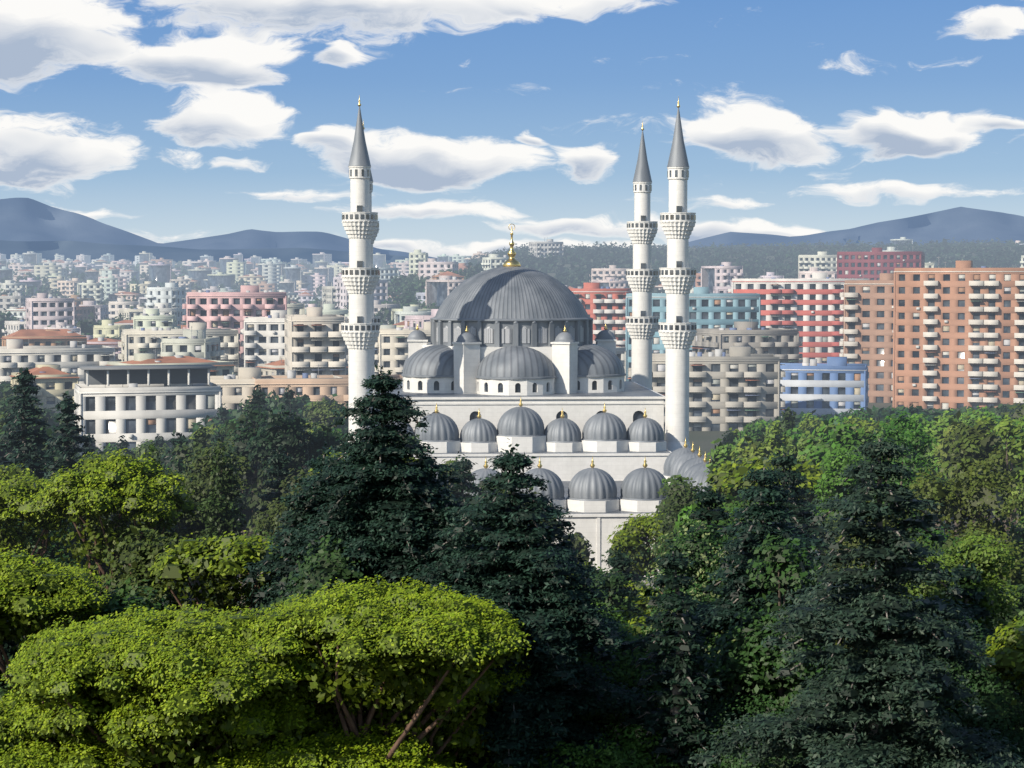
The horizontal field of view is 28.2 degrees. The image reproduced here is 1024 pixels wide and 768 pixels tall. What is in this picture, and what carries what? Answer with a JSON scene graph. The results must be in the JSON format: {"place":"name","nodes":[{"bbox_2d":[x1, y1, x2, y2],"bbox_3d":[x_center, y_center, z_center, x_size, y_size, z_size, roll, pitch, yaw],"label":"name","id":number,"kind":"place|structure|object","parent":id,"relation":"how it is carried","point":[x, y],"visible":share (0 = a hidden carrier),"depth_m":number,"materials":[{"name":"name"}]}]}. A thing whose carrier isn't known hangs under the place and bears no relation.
{"place":"outdoors","nodes":[
{"label":"outdoors","id":0,"kind":"place"},
{"bbox_2d":[0,240,408,264],"bbox_3d":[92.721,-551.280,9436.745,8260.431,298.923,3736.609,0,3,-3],"label":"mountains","id":1,"kind":"structure","parent":0,"point":[66,249],"depth_m":10862.16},
{"bbox_2d":[0,0,1023,257],"bbox_3d":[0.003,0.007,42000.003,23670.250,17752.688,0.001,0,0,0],"label":"cloud","id":2,"kind":"structure","parent":0,"point":[46,38],"depth_m":42000.00,"materials":[{"name":"white"}]},
{"bbox_2d":[0,198,1023,257],"bbox_3d":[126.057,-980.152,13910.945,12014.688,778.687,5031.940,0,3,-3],"label":"mountains","id":3,"kind":"structure","parent":0,"point":[25,219],"depth_m":15754.59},
{"bbox_2d":[0,0,1023,250],"label":"sky","id":4,"kind":"structure","parent":0,"point":[560,82],"materials":[{"name":"blue"}]},
{"bbox_2d":[49,277,1023,744],"bbox_3d":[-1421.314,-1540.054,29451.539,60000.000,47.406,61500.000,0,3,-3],"label":"ground","id":5,"kind":"structure","parent":0,"point":[701,439],"depth_m":403.33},
{"bbox_2d":[0,448,201,591],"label":"pines","id":6,"kind":"object","parent":5,"relation":"on","point":[114,484],"depth_m":128.97,"materials":[{"name":"green plant"}]},
{"bbox_2d":[0,544,534,767],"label":"pines","id":7,"kind":"object","parent":5,"relation":"on","point":[251,685],"depth_m":88.83,"materials":[{"name":"green plant"}]},
{"bbox_2d":[0,244,1022,453],"bbox_3d":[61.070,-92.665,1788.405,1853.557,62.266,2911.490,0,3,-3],"label":"town trees","id":8,"kind":"object","parent":5,"relation":"on","point":[409,286],"depth_m":855.07,"materials":[{"name":"green plant"}]},
{"bbox_2d":[0,362,1023,767],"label":"conifer trees","id":9,"kind":"object","parent":5,"relation":"on","point":[530,592],"depth_m":96.03,"materials":[{"name":"green plant"}]},
{"bbox_2d":[0,409,1023,767],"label":"park trees","id":10,"kind":"object","parent":5,"relation":"on","point":[208,559],"depth_m":116.60,"materials":[{"name":"green plant"}]},
{"bbox_2d":[0,384,1023,600],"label":"park trees","id":11,"kind":"object","parent":5,"relation":"on","point":[984,443],"depth_m":226.51,"materials":[{"name":"green plant"}]},
{"bbox_2d":[0,237,1023,455],"bbox_3d":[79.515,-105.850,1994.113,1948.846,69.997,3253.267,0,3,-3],"label":"town","id":12,"kind":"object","parent":5,"relation":"on","point":[824,333],"visible":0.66,"depth_m":509.70,"materials":[{"name":"painted plaster"},{"name":"concrete"},{"name":"glass"}]},
{"bbox_2d":[0,259,661,378],"bbox_3d":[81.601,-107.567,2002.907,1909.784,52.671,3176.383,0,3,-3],"label":"town tiled roofs","id":13,"kind":"structure","parent":12,"relation":"on","point":[64,332],"depth_m":598.68,"materials":[{"name":"tile"}]},
{"bbox_2d":[341,95,712,577],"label":"mosque","id":14,"kind":"structure","parent":5,"relation":"on","point":[512,352],"depth_m":256.92,"materials":[{"name":"white stone"}]},
{"bbox_2d":[165,400,1023,767],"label":"trees","id":15,"kind":"object","parent":5,"relation":"on","point":[995,696],"depth_m":107.34,"materials":[{"name":"green plant"}]},
{"bbox_2d":[463,237,1023,292],"bbox_3d":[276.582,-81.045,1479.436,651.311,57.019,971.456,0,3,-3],"label":"hill","id":16,"kind":"structure","parent":5,"relation":"on","point":[561,268],"depth_m":1363.63,"materials":[{"name":"green plant"}]},
{"bbox_2d":[673,406,1023,546],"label":"trees","id":17,"kind":"object","parent":5,"relation":"on","point":[939,452],"depth_m":214.77,"materials":[{"name":"green plant"}]}
]}

